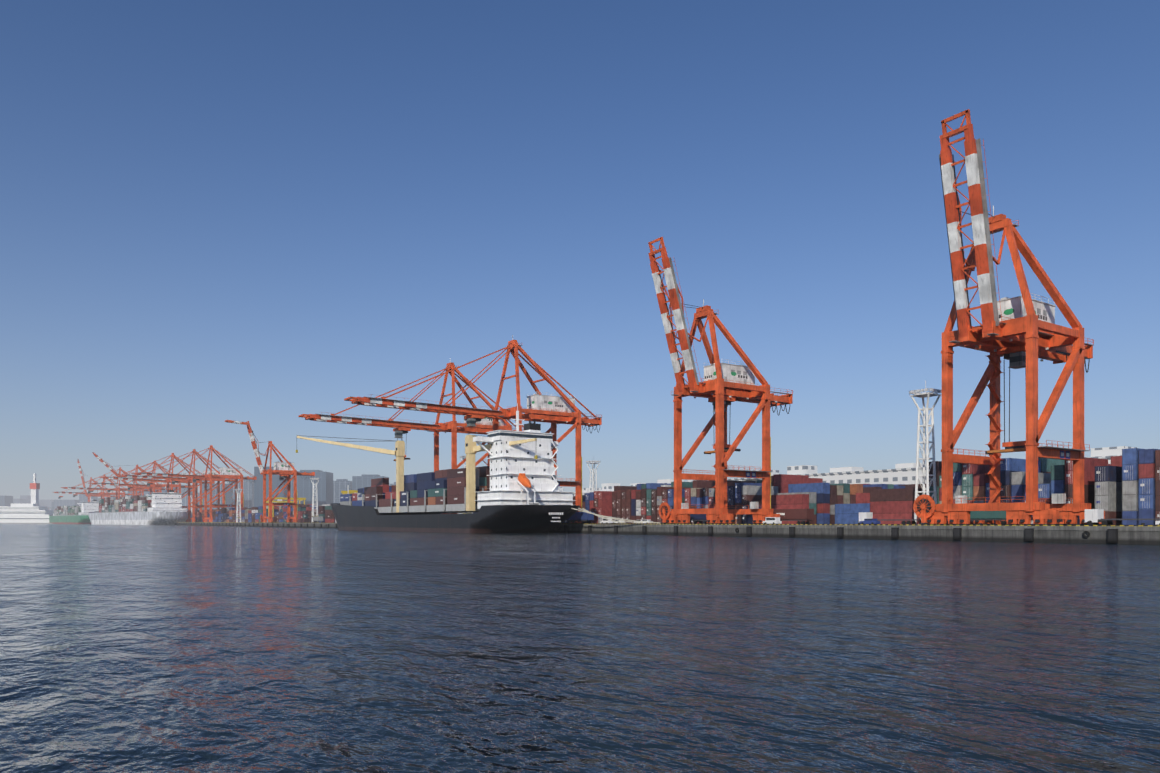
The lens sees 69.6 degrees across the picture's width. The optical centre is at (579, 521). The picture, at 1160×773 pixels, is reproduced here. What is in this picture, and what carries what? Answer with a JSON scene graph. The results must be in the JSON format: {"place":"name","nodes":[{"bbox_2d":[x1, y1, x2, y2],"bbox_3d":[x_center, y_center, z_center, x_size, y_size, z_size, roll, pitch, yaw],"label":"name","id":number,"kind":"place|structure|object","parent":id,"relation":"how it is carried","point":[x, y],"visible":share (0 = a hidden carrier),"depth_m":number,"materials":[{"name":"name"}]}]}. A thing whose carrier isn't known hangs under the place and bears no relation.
{"place":"outdoors","nodes":[
{"label":"outdoors","id":0,"kind":"place"},
{"bbox_2d":[0,523,51,523],"bbox_3d":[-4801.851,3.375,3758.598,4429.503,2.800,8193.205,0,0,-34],"label":"shore ground","id":1,"kind":"structure","parent":0,"point":[25,523],"depth_m":1467.72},
{"bbox_2d":[0,474,52,522],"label":"maritime museum","id":2,"kind":"structure","parent":1,"relation":"on","point":[33,512],"depth_m":1490.57,"materials":[{"name":"paint"}]},
{"bbox_2d":[54,467,395,510],"bbox_3d":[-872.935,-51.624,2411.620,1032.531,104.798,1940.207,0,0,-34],"label":"city buildings","id":3,"kind":"structure","parent":0,"point":[328,489],"depth_m":1721.11,"materials":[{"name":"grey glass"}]},
{"bbox_2d":[0,524,1159,772],"bbox_3d":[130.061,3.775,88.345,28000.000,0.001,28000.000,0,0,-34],"label":"sea water","id":4,"kind":"structure","parent":0,"point":[214,650],"depth_m":23.88,"materials":[{"name":"blue liquid"}]},
{"bbox_2d":[53,497,98,515],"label":"ship superstructure","id":5,"kind":"object","parent":4,"relation":"on","point":[84,508],"visible":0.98,"depth_m":1341.42,"materials":[{"name":"paint"}]},
{"bbox_2d":[49,515,90,523],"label":"ship hull","id":6,"kind":"object","parent":5,"relation":"attached to","point":[77,519],"visible":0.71,"depth_m":1366.77,"materials":[{"name":"green metal"}]},
{"bbox_2d":[94,486,186,512],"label":"grey ship","id":7,"kind":"object","parent":4,"relation":"on","point":[170,501],"visible":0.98,"depth_m":949.04,"materials":[{"name":"paint"}]},
{"bbox_2d":[88,511,187,524],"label":"ship hull","id":8,"kind":"object","parent":7,"relation":"attached to","point":[143,518],"visible":0.94,"depth_m":959.42,"materials":[{"name":"white metal"}]},
{"bbox_2d":[296,403,575,521],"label":"cargo ship","id":9,"kind":"object","parent":4,"relation":"on","point":[520,470],"visible":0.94,"depth_m":276.64,"materials":[{"name":"paint"}]},
{"bbox_2d":[331,503,579,532],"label":"ship hull","id":10,"kind":"object","parent":9,"relation":"attached to","point":[512,519],"visible":0.88,"depth_m":277.21,"materials":[{"name":"black metal"}]},
{"bbox_2d":[175,522,1159,544],"bbox_3d":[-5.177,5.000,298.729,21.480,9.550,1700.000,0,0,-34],"label":"quay wall","id":11,"kind":"structure","parent":4,"relation":"in","point":[1142,534],"depth_m":177.70,"materials":[{"name":"concrete"}]},
{"bbox_2d":[571,508,658,522],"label":"mooring lines","id":12,"kind":"object","parent":11,"relation":"on","point":[587,511],"visible":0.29,"depth_m":254.19,"materials":[{"name":"fabric"}]},
{"bbox_2d":[0,0,1159,499],"label":"sky","id":13,"kind":"structure","parent":0,"point":[266,214],"materials":[{"name":"blue"}]},
{"label":"ground","id":14,"kind":"structure","parent":0,"visible":0},
{"bbox_2d":[0,495,53,509],"bbox_3d":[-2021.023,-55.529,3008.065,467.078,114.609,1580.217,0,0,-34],"label":"skyline","id":15,"kind":"structure","parent":14,"relation":"on","point":[10,500],"depth_m":3474.72,"materials":[{"name":"concrete"}]},
{"bbox_2d":[58,459,115,501],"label":"crane","id":16,"kind":"object","parent":14,"relation":"on","point":[83,481],"visible":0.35,"depth_m":1546.88,"materials":[{"name":"paint"}]},
{"bbox_2d":[54,475,134,498],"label":"crane","id":17,"kind":"object","parent":14,"relation":"on","point":[122,494],"visible":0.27,"depth_m":1406.04,"materials":[{"name":"paint"}]},
{"bbox_2d":[61,467,152,499],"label":"crane","id":18,"kind":"object","parent":14,"relation":"on","point":[116,489],"visible":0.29,"depth_m":1286.35,"materials":[{"name":"paint"}]},
{"bbox_2d":[92,452,170,495],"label":"crane","id":19,"kind":"object","parent":14,"relation":"on","point":[159,489],"visible":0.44,"depth_m":1197.27,"materials":[{"name":"paint"}]},
{"bbox_2d":[89,462,191,500],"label":"crane","id":20,"kind":"object","parent":14,"relation":"on","point":[154,485],"visible":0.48,"depth_m":1089.42,"materials":[{"name":"paint"}]},
{"bbox_2d":[99,453,214,514],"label":"crane","id":21,"kind":"object","parent":14,"relation":"on","point":[152,481],"visible":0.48,"depth_m":1025.81,"materials":[{"name":"paint"}]},
{"bbox_2d":[117,449,234,521],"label":"crane","id":22,"kind":"object","parent":14,"relation":"on","point":[177,479],"visible":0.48,"depth_m":947.38,"materials":[{"name":"paint"}]},
{"bbox_2d":[131,445,256,521],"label":"crane","id":23,"kind":"object","parent":14,"relation":"on","point":[231,473],"visible":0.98,"depth_m":880.84,"materials":[{"name":"paint"}]},
{"bbox_2d":[235,489,241,521],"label":"light tower","id":24,"kind":"structure","parent":14,"relation":"on","point":[237,516],"depth_m":808.11,"materials":[{"name":"metal"}]},
{"bbox_2d":[225,420,314,522],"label":"crane","id":25,"kind":"object","parent":14,"relation":"on","point":[282,470],"visible":0.98,"depth_m":618.76,"materials":[{"name":"paint"}]},
{"bbox_2d":[310,478,319,522],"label":"light tower","id":26,"kind":"structure","parent":14,"relation":"on","point":[316,503],"depth_m":606.02,"materials":[{"name":"metal"}]},
{"bbox_2d":[298,358,523,513],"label":"crane","id":27,"kind":"object","parent":14,"relation":"on","point":[483,426],"visible":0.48,"depth_m":360.15,"materials":[{"name":"paint"}]},
{"bbox_2d":[460,456,472,513],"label":"light tower","id":28,"kind":"structure","parent":14,"relation":"on","point":[462,457],"depth_m":403.76,"materials":[{"name":"metal"}]},
{"bbox_2d":[344,335,601,522],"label":"crane","id":29,"kind":"object","parent":14,"relation":"on","point":[554,411],"visible":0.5,"depth_m":322.99,"materials":[{"name":"paint"}]},
{"bbox_2d":[586,460,599,492],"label":"light tower","id":30,"kind":"structure","parent":14,"relation":"on","point":[592,462],"depth_m":436.13,"materials":[{"name":"metal"}]},
{"bbox_2d":[185,448,1159,524],"bbox_3d":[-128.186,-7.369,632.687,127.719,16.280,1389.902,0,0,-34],"label":"container stacks","id":31,"kind":"object","parent":14,"relation":"on","point":[1126,485],"visible":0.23,"depth_m":223.08,"materials":[{"name":"paint"}]},
{"bbox_2d":[266,490,1159,524],"bbox_3d":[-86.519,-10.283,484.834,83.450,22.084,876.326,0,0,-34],"label":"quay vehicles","id":32,"kind":"object","parent":14,"relation":"on","point":[1094,516],"visible":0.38,"depth_m":224.88,"materials":[{"name":"paint"}]},
{"bbox_2d":[648,237,792,523],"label":"crane","id":33,"kind":"object","parent":14,"relation":"on","point":[721,387],"visible":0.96,"depth_m":231.06,"materials":[{"name":"paint"}]},
{"bbox_2d":[558,446,1136,495],"bbox_3d":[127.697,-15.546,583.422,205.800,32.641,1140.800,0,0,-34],"label":"warehouses","id":34,"kind":"structure","parent":14,"relation":"on","point":[903,473],"depth_m":394.02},
{"bbox_2d":[909,380,941,524],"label":"light tower","id":35,"kind":"structure","parent":14,"relation":"on","point":[925,416],"depth_m":201.60,"materials":[{"name":"metal"}]},
{"bbox_2d":[913,109,1104,524],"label":"crane","id":36,"kind":"object","parent":14,"relation":"on","point":[1025,331],"visible":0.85,"depth_m":162.30,"materials":[{"name":"paint"}]}
]}

